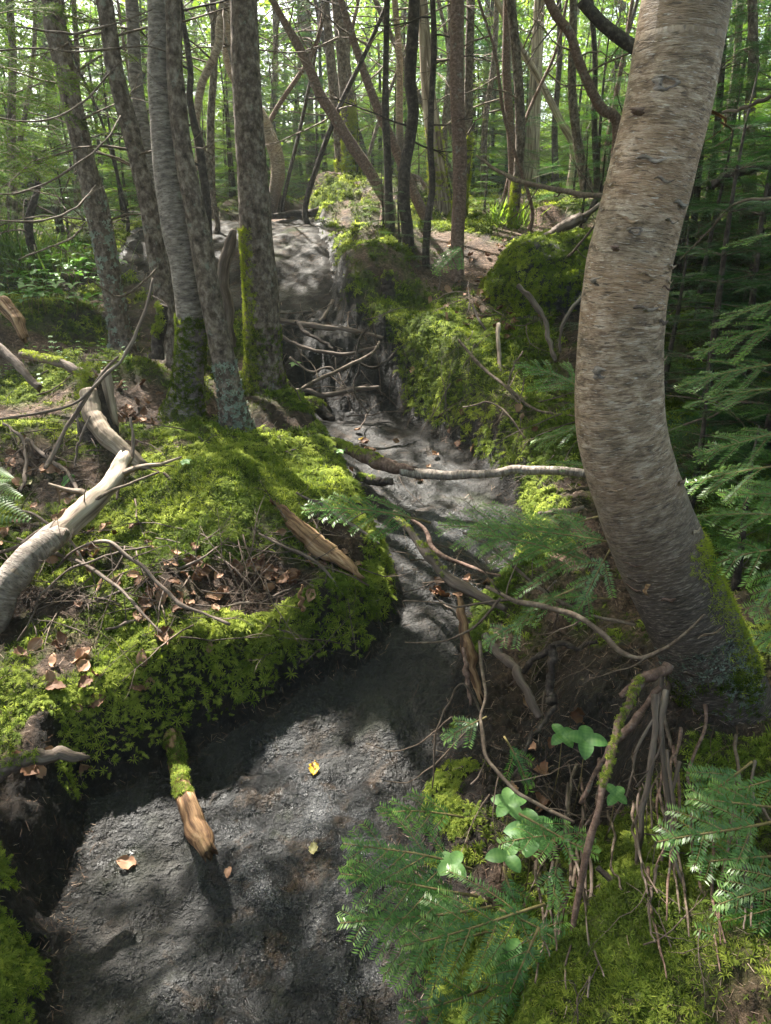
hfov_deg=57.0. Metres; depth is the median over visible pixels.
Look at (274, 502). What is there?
fallen twig
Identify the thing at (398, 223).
fir sapling
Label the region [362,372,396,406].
fallen twig
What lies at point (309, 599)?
dead leaf
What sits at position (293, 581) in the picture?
dead leaf
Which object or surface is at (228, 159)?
fir sapling
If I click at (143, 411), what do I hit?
dead leaf
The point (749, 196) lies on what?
fir sapling
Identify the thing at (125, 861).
dead leaf
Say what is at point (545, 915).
hanging root
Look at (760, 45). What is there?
forest fir
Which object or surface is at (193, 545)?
dead leaf
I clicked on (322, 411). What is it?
root
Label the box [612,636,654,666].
fallen twig
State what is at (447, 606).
fallen twig
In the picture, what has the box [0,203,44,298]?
fir sapling
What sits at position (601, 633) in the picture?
dead branch
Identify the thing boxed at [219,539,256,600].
fallen twig
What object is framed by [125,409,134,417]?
dead leaf
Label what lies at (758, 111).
fir sapling
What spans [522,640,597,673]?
root
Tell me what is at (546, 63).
forest fir
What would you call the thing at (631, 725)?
root
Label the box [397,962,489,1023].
fir branch
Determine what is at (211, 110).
fir tree
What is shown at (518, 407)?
dead leaf
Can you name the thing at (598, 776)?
hanging root
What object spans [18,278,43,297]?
wood sorrel
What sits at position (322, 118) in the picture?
fir sapling
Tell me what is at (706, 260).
fir sapling
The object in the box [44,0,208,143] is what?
leaning tree
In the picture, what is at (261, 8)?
sky
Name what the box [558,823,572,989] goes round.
hanging root
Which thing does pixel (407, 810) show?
fir branch
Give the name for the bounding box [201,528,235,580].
fallen twig
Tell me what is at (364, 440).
dead leaf
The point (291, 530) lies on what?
fallen twig
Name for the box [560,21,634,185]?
fir sapling
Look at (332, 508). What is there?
fir branch
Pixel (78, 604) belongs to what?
dead leaf
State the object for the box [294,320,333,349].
root
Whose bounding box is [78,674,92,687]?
dead leaf
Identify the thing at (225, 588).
dead leaf
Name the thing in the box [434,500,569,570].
fir branch
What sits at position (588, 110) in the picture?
fir sapling
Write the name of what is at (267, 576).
dead leaf
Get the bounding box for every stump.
[72,361,119,445]
[380,269,395,298]
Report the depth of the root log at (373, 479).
3.47 m
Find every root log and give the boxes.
[333,437,416,473]
[354,471,393,486]
[393,516,507,611]
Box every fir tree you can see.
[0,0,157,203]
[0,0,281,353]
[0,0,295,368]
[0,0,319,171]
[6,0,17,222]
[71,0,204,217]
[76,0,217,219]
[124,0,382,186]
[165,0,255,431]
[206,0,390,181]
[230,0,288,396]
[260,0,405,172]
[283,0,488,253]
[331,0,361,173]
[379,0,514,203]
[390,0,611,87]
[391,0,525,228]
[392,0,505,171]
[393,0,636,162]
[442,1,449,177]
[446,0,535,218]
[450,0,513,281]
[475,3,498,195]
[516,0,561,186]
[521,0,593,190]
[590,0,629,189]
[722,0,743,212]
[734,0,758,253]
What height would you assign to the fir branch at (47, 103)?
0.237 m
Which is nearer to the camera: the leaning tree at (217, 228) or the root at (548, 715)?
the root at (548, 715)
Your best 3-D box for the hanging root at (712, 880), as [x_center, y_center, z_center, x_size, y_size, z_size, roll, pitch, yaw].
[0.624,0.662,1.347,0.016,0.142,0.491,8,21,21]
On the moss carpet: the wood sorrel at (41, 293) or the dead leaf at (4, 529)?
the dead leaf at (4, 529)
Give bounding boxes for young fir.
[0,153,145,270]
[1,0,270,238]
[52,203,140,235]
[348,0,506,268]
[382,0,394,232]
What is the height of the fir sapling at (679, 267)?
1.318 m
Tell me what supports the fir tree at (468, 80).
on the ground at (50, 848)
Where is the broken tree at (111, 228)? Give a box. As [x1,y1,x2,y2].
[0,175,235,308]
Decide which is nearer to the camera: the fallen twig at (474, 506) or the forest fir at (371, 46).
the fallen twig at (474, 506)
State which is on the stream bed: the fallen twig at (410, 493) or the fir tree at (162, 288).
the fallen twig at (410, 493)
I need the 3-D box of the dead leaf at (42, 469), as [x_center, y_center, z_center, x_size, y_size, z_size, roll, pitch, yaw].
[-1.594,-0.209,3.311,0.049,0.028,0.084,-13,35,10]
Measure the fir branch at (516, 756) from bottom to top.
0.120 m
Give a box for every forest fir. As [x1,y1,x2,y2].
[0,0,65,180]
[0,0,183,181]
[0,6,67,182]
[0,20,57,167]
[0,129,31,158]
[62,0,268,185]
[67,0,128,122]
[125,0,223,162]
[147,1,305,182]
[183,1,224,135]
[197,1,263,167]
[203,17,320,176]
[228,0,374,189]
[261,0,299,127]
[316,0,405,154]
[326,0,393,135]
[348,1,394,131]
[354,0,446,173]
[371,1,442,136]
[403,0,499,169]
[419,2,480,146]
[436,0,530,170]
[464,0,580,169]
[477,0,525,139]
[498,0,553,127]
[527,0,604,143]
[531,0,618,162]
[543,0,640,151]
[545,0,637,159]
[564,1,607,135]
[616,0,766,134]
[711,0,770,139]
[721,2,770,144]
[725,0,770,128]
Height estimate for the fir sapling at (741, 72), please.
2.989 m
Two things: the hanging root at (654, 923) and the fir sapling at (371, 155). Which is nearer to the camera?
the hanging root at (654, 923)
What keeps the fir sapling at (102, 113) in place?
on the ground at (50, 848)
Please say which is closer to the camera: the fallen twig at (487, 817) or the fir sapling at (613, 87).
the fallen twig at (487, 817)
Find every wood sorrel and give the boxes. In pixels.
[0,292,19,295]
[10,271,29,288]
[12,281,36,305]
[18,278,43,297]
[21,259,39,274]
[23,288,38,307]
[24,291,47,316]
[29,285,55,311]
[42,254,62,271]
[45,281,67,302]
[46,290,64,307]
[60,264,77,280]
[62,282,81,302]
[64,272,82,291]
[68,296,89,315]
[83,292,100,314]
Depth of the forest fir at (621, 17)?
16.25 m
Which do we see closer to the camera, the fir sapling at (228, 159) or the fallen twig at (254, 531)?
the fallen twig at (254, 531)
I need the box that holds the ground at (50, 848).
[0,126,770,1023]
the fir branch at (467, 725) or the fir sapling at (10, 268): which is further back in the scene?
the fir sapling at (10, 268)
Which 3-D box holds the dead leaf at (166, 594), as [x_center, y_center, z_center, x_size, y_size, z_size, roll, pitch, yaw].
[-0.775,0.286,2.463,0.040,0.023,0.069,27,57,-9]
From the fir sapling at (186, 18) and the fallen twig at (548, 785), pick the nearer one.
the fallen twig at (548, 785)
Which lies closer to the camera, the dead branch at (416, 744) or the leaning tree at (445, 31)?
the dead branch at (416, 744)
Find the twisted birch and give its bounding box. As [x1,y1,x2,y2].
[114,0,380,170]
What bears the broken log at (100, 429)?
on the ground at (50, 848)
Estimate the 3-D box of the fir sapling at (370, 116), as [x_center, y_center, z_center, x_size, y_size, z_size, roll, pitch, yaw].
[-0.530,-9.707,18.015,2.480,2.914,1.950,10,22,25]
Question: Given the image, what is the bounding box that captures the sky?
[0,0,770,138]
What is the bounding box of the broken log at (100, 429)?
[79,387,147,471]
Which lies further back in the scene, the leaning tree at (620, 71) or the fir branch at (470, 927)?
the leaning tree at (620, 71)
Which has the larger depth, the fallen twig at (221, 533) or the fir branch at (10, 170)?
the fir branch at (10, 170)
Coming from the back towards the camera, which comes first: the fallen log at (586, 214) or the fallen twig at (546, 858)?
the fallen log at (586, 214)
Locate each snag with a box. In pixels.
[149,301,167,359]
[217,228,236,347]
[419,0,451,214]
[465,0,547,182]
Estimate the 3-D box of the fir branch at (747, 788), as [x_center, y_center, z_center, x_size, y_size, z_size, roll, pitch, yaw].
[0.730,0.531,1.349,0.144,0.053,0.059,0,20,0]
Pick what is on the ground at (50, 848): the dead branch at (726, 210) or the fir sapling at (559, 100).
the fir sapling at (559, 100)
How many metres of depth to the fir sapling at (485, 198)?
9.21 m
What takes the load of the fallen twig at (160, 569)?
on the moss carpet
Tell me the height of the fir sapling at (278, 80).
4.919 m
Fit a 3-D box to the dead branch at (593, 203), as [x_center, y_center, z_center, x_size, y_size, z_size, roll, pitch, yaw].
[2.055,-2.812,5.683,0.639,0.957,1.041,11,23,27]
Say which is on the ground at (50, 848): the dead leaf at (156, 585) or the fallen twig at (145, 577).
the dead leaf at (156, 585)
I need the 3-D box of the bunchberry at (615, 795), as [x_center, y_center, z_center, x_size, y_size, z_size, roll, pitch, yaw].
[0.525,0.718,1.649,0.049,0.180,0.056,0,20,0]
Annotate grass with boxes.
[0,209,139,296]
[487,194,550,230]
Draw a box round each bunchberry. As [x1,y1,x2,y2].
[417,884,452,1005]
[437,851,465,981]
[485,840,520,916]
[488,938,530,983]
[491,787,526,882]
[503,808,552,902]
[551,724,573,800]
[566,725,607,811]
[604,783,626,840]
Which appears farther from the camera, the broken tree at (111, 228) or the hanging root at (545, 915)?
the broken tree at (111, 228)
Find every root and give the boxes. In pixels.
[272,205,320,217]
[280,318,383,338]
[283,335,378,355]
[289,356,342,381]
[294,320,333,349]
[296,385,378,397]
[304,396,333,421]
[309,299,334,330]
[351,348,397,368]
[353,328,367,413]
[481,632,542,719]
[494,872,558,967]
[512,705,557,777]
[517,746,589,1007]
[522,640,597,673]
[528,786,595,965]
[534,857,546,983]
[541,860,586,1023]
[545,644,558,705]
[552,763,578,859]
[554,843,579,950]
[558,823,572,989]
[562,819,604,1023]
[570,674,644,932]
[571,787,692,966]
[573,777,586,882]
[574,836,596,1006]
[575,671,646,843]
[578,685,661,804]
[592,757,600,817]
[607,810,621,890]
[608,676,663,832]
[619,661,673,698]
[625,689,686,855]
[631,800,658,893]
[635,694,658,863]
[644,864,696,945]
[646,866,667,978]
[650,680,672,828]
[655,727,682,865]
[655,738,662,845]
[655,779,680,911]
[660,765,689,936]
[666,745,680,920]
[686,704,736,877]
[689,809,720,971]
[706,798,748,870]
[708,816,725,943]
[717,808,735,944]
[725,824,770,929]
[729,789,752,926]
[730,734,743,882]
[750,760,770,821]
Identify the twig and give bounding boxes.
[0,411,52,478]
[0,427,45,458]
[0,526,68,560]
[1,643,68,660]
[2,370,47,397]
[8,514,93,535]
[10,404,56,411]
[13,598,36,636]
[16,573,61,640]
[23,615,87,636]
[25,608,61,656]
[26,575,111,614]
[31,578,60,582]
[36,346,102,395]
[37,583,76,605]
[41,471,88,485]
[42,591,121,610]
[45,451,95,463]
[49,452,107,485]
[50,414,72,456]
[54,439,103,460]
[54,590,120,607]
[56,577,90,602]
[62,445,103,455]
[64,563,96,606]
[66,546,125,641]
[66,572,122,649]
[69,530,141,560]
[72,425,103,452]
[76,521,126,534]
[82,616,109,639]
[91,435,113,483]
[105,606,157,613]
[110,542,199,621]
[113,418,191,431]
[113,509,182,529]
[113,624,193,692]
[116,548,161,607]
[131,498,163,536]
[132,575,189,620]
[135,438,166,457]
[135,550,158,613]
[145,605,165,634]
[160,554,228,562]
[162,558,211,599]
[168,611,217,624]
[180,616,274,649]
[184,550,243,598]
[193,573,314,609]
[197,527,290,553]
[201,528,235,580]
[201,533,262,555]
[201,574,274,599]
[202,507,242,540]
[208,506,242,566]
[213,616,254,626]
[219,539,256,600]
[222,547,276,565]
[229,552,241,594]
[229,553,254,614]
[235,530,294,578]
[235,554,290,577]
[239,534,280,602]
[240,549,285,611]
[244,571,291,596]
[246,496,264,561]
[246,650,276,672]
[248,537,289,579]
[256,518,320,558]
[256,619,314,645]
[259,481,287,519]
[264,579,310,644]
[271,512,325,533]
[271,552,368,585]
[271,615,339,643]
[273,566,322,596]
[280,311,313,317]
[282,326,311,382]
[282,566,326,591]
[288,381,312,408]
[302,506,333,571]
[306,606,353,662]
[308,386,369,397]
[308,518,364,544]
[330,346,354,399]
[332,599,361,663]
[335,357,359,404]
[338,372,373,412]
[346,404,424,416]
[356,565,423,584]
[360,390,387,426]
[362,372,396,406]
[364,307,406,319]
[367,327,405,395]
[388,548,416,556]
[394,474,426,506]
[399,533,424,560]
[403,359,411,412]
[404,556,467,592]
[416,383,450,434]
[421,537,461,553]
[423,582,484,586]
[429,353,454,426]
[430,299,464,314]
[430,546,465,589]
[431,592,473,620]
[432,282,476,299]
[437,794,489,887]
[438,390,479,436]
[440,356,445,401]
[446,297,507,318]
[447,541,490,583]
[450,327,472,357]
[454,484,495,530]
[462,326,498,367]
[464,277,470,314]
[467,798,505,830]
[470,726,496,785]
[478,307,509,318]
[479,379,491,422]
[492,413,561,444]
[494,756,531,774]
[499,359,526,397]
[505,314,552,333]
[508,455,553,496]
[509,844,556,937]
[510,378,524,428]
[515,684,556,730]
[516,750,552,802]
[517,772,575,799]
[518,421,574,453]
[518,642,546,663]
[522,659,595,707]
[523,325,548,360]
[525,580,556,628]
[526,768,572,835]
[529,711,592,756]
[530,620,592,683]
[531,639,549,697]
[535,691,553,743]
[538,391,574,402]
[540,883,601,924]
[558,811,623,827]
[567,711,608,727]
[568,763,598,826]
[603,659,630,675]
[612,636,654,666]
[617,734,646,786]
[626,872,672,949]
[634,745,697,820]
[643,882,712,945]
[644,833,715,848]
[665,926,716,958]
[694,929,713,996]
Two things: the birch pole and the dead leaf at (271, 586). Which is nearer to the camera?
the dead leaf at (271, 586)
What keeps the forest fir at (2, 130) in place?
on the ground at (50, 848)
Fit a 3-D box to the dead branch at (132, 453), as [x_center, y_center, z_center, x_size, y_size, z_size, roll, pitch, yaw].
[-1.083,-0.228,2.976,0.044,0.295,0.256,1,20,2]
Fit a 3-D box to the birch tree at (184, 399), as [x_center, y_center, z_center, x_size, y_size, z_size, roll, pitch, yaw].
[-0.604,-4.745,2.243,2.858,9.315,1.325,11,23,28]
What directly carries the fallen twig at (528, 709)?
on the ground at (50, 848)
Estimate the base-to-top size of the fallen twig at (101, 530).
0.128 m
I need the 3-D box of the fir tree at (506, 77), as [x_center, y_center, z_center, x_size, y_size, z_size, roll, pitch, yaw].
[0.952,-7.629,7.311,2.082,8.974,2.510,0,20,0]
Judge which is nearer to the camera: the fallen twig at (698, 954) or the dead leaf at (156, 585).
the fallen twig at (698, 954)
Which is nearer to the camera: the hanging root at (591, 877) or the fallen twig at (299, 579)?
the hanging root at (591, 877)
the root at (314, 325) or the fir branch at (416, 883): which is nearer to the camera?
the fir branch at (416, 883)
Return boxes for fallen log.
[0,295,29,342]
[0,343,42,392]
[0,450,181,633]
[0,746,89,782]
[18,348,82,374]
[543,212,585,236]
[582,202,599,218]
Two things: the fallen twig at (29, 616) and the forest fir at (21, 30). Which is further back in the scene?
the forest fir at (21, 30)
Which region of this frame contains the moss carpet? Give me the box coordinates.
[0,167,770,1023]
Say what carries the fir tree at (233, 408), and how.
on the ground at (50, 848)
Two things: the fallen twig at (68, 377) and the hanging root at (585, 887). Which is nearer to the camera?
the hanging root at (585, 887)
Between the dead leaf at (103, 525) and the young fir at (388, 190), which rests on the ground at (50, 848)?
the young fir at (388, 190)
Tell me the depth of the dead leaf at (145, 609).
2.45 m
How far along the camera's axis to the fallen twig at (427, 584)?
3.04 m
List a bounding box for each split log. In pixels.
[274,504,364,579]
[456,597,483,704]
[462,647,472,705]
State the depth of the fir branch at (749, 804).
1.33 m
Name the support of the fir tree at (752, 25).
on the ground at (50, 848)
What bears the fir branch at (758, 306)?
attached to the fir sapling at (767, 425)
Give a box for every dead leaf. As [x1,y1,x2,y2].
[0,526,6,538]
[3,449,15,454]
[3,454,14,465]
[11,477,20,485]
[13,646,27,656]
[20,765,39,775]
[27,637,45,650]
[29,502,36,508]
[34,764,46,777]
[38,463,45,472]
[45,464,57,472]
[45,670,55,681]
[45,678,66,689]
[46,555,59,563]
[48,653,56,668]
[49,639,60,649]
[52,466,67,473]
[57,510,64,517]
[57,631,66,644]
[64,498,70,503]
[71,653,94,663]
[71,704,83,711]
[74,598,81,606]
[75,644,92,661]
[76,659,89,671]
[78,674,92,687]
[79,763,92,774]
[82,693,105,708]
[85,544,98,551]
[85,563,94,574]
[87,545,102,556]
[94,578,102,592]
[98,520,112,531]
[116,855,138,868]
[118,414,125,422]
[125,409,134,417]
[127,570,138,577]
[129,682,149,690]
[133,608,144,621]
[134,397,139,405]
[134,573,153,586]
[135,649,146,668]
[138,594,155,605]
[139,416,146,421]
[140,407,147,415]
[142,603,154,612]
[145,677,154,688]
[153,579,160,590]
[154,631,168,644]
[155,587,167,602]
[157,590,165,607]
[158,625,174,637]
[168,576,183,584]
[171,548,180,554]
[171,603,189,612]
[182,556,198,567]
[185,599,194,603]
[190,542,199,549]
[191,570,202,581]
[194,555,202,570]
[196,568,206,576]
[200,563,211,573]
[205,591,222,599]
[211,603,219,610]
[214,570,222,579]
[221,585,229,592]
[224,864,231,877]
[231,559,242,575]
[247,557,258,569]
[253,562,263,571]
[258,552,264,565]
[261,564,275,574]
[263,583,274,591]
[264,574,273,579]
[268,573,278,577]
[276,528,286,535]
[276,572,291,583]
[287,576,298,585]
[288,568,301,576]
[289,570,300,577]
[305,587,315,601]
[341,548,347,553]
[360,437,368,442]
[429,587,438,594]
[431,585,444,592]
[436,588,452,597]
[444,285,451,291]
[476,289,483,295]
[515,402,522,412]
[524,741,535,750]
[533,758,548,776]
[535,792,544,801]
[535,797,553,812]
[547,737,554,748]
[570,707,584,723]
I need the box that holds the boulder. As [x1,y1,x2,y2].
[478,226,593,316]
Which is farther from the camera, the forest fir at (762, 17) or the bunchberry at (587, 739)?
the forest fir at (762, 17)
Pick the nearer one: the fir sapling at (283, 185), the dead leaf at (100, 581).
the dead leaf at (100, 581)
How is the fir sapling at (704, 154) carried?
on the ground at (50, 848)
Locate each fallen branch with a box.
[531,837,558,860]
[596,865,614,880]
[645,761,720,870]
[665,749,686,890]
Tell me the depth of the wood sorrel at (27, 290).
4.90 m
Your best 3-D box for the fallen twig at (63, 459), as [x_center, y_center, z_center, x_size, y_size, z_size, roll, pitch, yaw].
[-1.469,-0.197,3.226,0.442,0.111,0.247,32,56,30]
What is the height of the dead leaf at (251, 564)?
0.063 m
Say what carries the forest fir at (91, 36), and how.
on the ground at (50, 848)
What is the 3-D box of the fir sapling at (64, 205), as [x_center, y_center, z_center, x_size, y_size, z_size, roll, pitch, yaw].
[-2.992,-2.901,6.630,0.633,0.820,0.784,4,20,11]
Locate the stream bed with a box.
[51,219,513,1023]
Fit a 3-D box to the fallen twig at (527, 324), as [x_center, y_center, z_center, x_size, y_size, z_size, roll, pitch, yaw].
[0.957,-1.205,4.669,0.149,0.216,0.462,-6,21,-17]
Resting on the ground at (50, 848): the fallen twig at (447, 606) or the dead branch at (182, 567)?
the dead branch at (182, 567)
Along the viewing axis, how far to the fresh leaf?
3.18 m
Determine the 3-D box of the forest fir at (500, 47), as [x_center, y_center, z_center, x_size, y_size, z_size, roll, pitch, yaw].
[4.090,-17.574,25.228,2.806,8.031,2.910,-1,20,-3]
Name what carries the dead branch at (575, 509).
on the moss carpet
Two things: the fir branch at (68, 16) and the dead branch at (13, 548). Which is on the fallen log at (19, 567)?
the dead branch at (13, 548)
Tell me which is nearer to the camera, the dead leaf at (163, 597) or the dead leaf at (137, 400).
the dead leaf at (163, 597)
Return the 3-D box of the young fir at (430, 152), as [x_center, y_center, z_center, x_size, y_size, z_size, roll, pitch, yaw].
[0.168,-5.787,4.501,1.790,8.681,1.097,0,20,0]
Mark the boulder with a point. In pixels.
(540, 268)
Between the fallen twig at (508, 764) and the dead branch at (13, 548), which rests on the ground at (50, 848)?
the fallen twig at (508, 764)
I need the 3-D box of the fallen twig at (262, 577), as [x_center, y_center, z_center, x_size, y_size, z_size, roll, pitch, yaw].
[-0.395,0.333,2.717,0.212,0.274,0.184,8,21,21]
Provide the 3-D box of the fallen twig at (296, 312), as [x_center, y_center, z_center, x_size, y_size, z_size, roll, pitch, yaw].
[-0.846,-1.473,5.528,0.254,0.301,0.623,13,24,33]
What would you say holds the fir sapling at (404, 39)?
on the ground at (50, 848)
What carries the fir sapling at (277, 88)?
on the ground at (50, 848)
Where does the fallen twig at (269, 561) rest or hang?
on the ground at (50, 848)
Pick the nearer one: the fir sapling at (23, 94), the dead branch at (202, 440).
the dead branch at (202, 440)
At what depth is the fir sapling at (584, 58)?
11.52 m
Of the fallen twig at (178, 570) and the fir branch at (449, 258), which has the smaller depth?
the fallen twig at (178, 570)
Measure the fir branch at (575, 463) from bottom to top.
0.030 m
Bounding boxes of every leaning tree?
[0,0,147,231]
[2,0,265,185]
[5,0,128,164]
[34,0,122,215]
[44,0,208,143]
[70,17,220,232]
[97,0,269,166]
[144,0,295,75]
[182,0,316,182]
[206,0,395,171]
[258,0,429,155]
[258,0,521,187]
[264,0,430,223]
[265,28,551,164]
[266,0,481,218]
[269,0,406,123]
[281,0,440,224]
[289,0,533,232]
[329,0,433,220]
[349,33,511,199]
[360,0,499,145]
[493,0,589,188]
[500,0,727,159]
[501,0,627,203]
[576,0,767,288]
[577,0,636,184]
[582,0,769,146]
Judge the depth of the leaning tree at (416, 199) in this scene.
7.37 m
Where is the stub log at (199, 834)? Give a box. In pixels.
[161,726,217,862]
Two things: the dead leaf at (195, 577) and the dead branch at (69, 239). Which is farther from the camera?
the dead branch at (69, 239)
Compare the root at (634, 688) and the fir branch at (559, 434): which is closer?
the root at (634, 688)
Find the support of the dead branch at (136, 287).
attached to the fir tree at (162, 288)
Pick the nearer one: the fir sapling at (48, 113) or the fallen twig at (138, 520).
the fallen twig at (138, 520)
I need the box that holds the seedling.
[179,459,190,464]
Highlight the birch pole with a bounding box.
[399,465,585,479]
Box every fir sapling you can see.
[0,3,69,197]
[0,23,63,182]
[0,29,112,218]
[0,45,73,215]
[0,113,45,186]
[0,125,51,231]
[0,137,25,217]
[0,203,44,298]
[1,0,149,188]
[17,45,94,181]
[19,84,73,196]
[20,70,135,214]
[27,0,148,185]
[28,6,149,216]
[29,88,136,216]
[35,152,89,246]
[52,51,140,221]
[54,0,220,184]
[64,1,236,185]
[65,35,132,185]
[72,66,120,178]
[98,110,138,218]
[99,24,149,185]
[104,98,137,211]
[106,11,236,190]
[107,5,236,181]
[117,58,221,209]
[188,79,237,200]
[188,102,237,212]
[189,31,285,200]
[193,51,289,199]
[197,75,236,201]
[215,91,284,187]
[216,38,291,160]
[216,82,285,183]
[217,38,313,199]
[221,22,319,171]
[224,116,302,203]
[261,0,395,196]
[262,2,320,177]
[262,10,331,191]
[266,3,367,187]
[281,100,334,195]
[282,49,380,197]
[291,72,367,183]
[301,24,389,172]
[318,53,393,171]
[320,5,426,179]
[321,27,396,165]
[334,96,396,173]
[341,126,375,170]
[357,68,396,166]
[358,0,443,174]
[358,168,399,227]
[361,114,394,168]
[367,60,426,183]
[375,0,551,187]
[377,191,418,245]
[381,19,478,185]
[392,9,497,180]
[404,0,578,180]
[406,212,445,268]
[411,36,479,174]
[411,130,427,180]
[444,133,484,197]
[447,82,503,191]
[448,0,566,174]
[448,51,514,188]
[450,24,526,175]
[469,155,499,211]
[474,96,552,196]
[476,84,502,174]
[487,23,567,176]
[527,0,629,204]
[535,123,604,202]
[540,0,619,173]
[540,0,629,173]
[540,1,626,174]
[540,39,583,171]
[540,82,592,161]
[543,72,591,172]
[543,132,606,229]
[550,3,639,171]
[550,269,686,340]
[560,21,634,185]
[562,62,770,479]
[563,88,623,189]
[573,0,770,224]
[581,146,714,298]
[586,109,738,256]
[588,29,635,166]
[664,226,745,403]
[664,238,770,485]
[666,0,770,322]
[667,84,770,342]
[667,148,770,387]
[667,253,770,489]
[668,353,766,536]
[669,61,770,334]
[669,141,763,302]
[681,321,770,544]
[686,0,770,236]
[688,6,770,241]
[689,40,770,220]
[689,68,770,295]
[689,74,770,271]
[690,0,770,219]
[692,425,770,593]
[702,59,769,212]
[704,0,770,161]
[704,22,770,185]
[705,171,770,302]
[717,269,770,425]
[727,271,770,302]
[729,217,770,304]
[731,79,770,242]
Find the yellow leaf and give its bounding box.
[308,762,318,774]
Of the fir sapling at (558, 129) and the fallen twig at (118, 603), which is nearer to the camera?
the fallen twig at (118, 603)
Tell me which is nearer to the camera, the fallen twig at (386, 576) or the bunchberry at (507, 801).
the bunchberry at (507, 801)
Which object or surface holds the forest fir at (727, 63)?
on the ground at (50, 848)
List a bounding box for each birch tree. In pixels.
[147,0,208,424]
[186,0,321,219]
[575,0,770,725]
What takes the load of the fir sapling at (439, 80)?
on the ground at (50, 848)
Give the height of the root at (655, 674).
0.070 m
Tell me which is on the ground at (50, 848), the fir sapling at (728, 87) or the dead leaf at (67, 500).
the fir sapling at (728, 87)
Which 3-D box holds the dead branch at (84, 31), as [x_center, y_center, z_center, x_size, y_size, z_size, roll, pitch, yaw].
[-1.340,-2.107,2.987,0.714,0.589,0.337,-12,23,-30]
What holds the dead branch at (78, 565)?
on the ground at (50, 848)
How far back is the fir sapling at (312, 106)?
12.90 m
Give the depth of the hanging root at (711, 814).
1.51 m
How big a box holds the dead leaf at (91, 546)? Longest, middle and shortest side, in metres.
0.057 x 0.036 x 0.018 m
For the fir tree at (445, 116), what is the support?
on the ground at (50, 848)
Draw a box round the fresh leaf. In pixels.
[61,474,76,485]
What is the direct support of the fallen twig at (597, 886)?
on the moss carpet
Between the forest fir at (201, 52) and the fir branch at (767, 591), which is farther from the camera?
the forest fir at (201, 52)
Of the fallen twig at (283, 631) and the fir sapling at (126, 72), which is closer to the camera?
the fallen twig at (283, 631)
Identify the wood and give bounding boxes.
[1,0,770,180]
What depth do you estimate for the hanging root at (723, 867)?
1.31 m
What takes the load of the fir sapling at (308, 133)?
on the ground at (50, 848)
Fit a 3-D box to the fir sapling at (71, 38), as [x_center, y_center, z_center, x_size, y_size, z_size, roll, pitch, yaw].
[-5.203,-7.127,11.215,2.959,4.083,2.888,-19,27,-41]
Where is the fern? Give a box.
[0,467,30,524]
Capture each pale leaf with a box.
[16,479,32,486]
[309,840,317,853]
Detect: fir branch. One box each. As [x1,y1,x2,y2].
[0,0,61,32]
[0,18,29,48]
[0,48,57,76]
[0,59,108,97]
[0,75,71,118]
[0,118,28,143]
[0,130,56,174]
[0,151,76,181]
[0,155,53,188]
[19,2,121,36]
[47,106,107,135]
[71,43,138,67]
[291,0,310,15]
[301,491,430,542]
[335,867,491,990]
[337,847,477,950]
[340,808,472,908]
[375,786,464,836]
[379,910,497,1008]
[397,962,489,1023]
[399,863,545,992]
[431,241,466,275]
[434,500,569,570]
[440,715,486,748]
[462,949,535,1023]
[464,511,615,598]
[482,617,532,653]
[483,926,546,1022]
[495,866,535,931]
[496,818,563,863]
[499,908,572,967]
[502,505,606,567]
[503,736,537,794]
[510,588,573,632]
[514,359,574,391]
[518,812,601,864]
[521,506,598,551]
[529,424,575,449]
[536,856,572,912]
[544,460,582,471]
[547,582,610,618]
[562,549,616,626]
[652,792,770,883]
[673,358,770,396]
[683,758,741,798]
[683,761,752,825]
[683,776,770,840]
[684,387,770,410]
[684,463,770,504]
[686,831,770,899]
[689,426,770,469]
[692,320,770,363]
[693,894,770,941]
[697,506,770,538]
[710,300,770,327]
[710,536,770,589]
[711,860,770,936]
[711,900,770,937]
[715,479,770,523]
[720,232,770,248]
[726,772,770,806]
[742,570,770,623]
[747,614,770,653]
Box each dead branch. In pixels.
[0,0,152,81]
[0,0,198,107]
[0,60,120,161]
[0,74,120,232]
[0,179,103,280]
[0,278,170,419]
[0,423,56,492]
[0,471,158,553]
[6,479,105,562]
[16,537,212,686]
[18,187,91,262]
[25,437,100,493]
[39,529,151,595]
[43,356,118,468]
[48,499,230,652]
[74,415,90,467]
[81,527,234,606]
[88,246,165,332]
[105,576,250,629]
[115,417,134,499]
[156,521,266,593]
[163,471,210,481]
[198,434,295,455]
[250,306,379,415]
[258,526,341,592]
[296,481,379,543]
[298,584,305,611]
[366,716,451,751]
[385,716,478,783]
[393,510,500,576]
[403,597,522,607]
[405,597,500,643]
[432,683,485,787]
[458,339,574,423]
[462,394,525,438]
[462,532,635,656]
[472,305,571,403]
[475,525,705,679]
[476,154,601,242]
[478,641,598,842]
[495,322,509,373]
[500,351,525,403]
[516,283,557,362]
[537,505,583,515]
[556,295,580,351]
[565,224,594,258]
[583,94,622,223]
[668,393,770,431]
[680,197,770,259]
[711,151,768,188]
[722,94,770,113]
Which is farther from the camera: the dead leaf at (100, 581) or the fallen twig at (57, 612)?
the dead leaf at (100, 581)
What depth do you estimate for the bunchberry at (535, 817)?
1.56 m
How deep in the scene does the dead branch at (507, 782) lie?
1.59 m
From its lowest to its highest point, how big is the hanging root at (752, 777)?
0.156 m
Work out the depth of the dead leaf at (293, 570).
2.70 m
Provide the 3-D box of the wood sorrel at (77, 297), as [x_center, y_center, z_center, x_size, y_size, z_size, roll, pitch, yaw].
[-2.244,-1.482,5.160,0.151,0.172,0.133,1,25,-32]

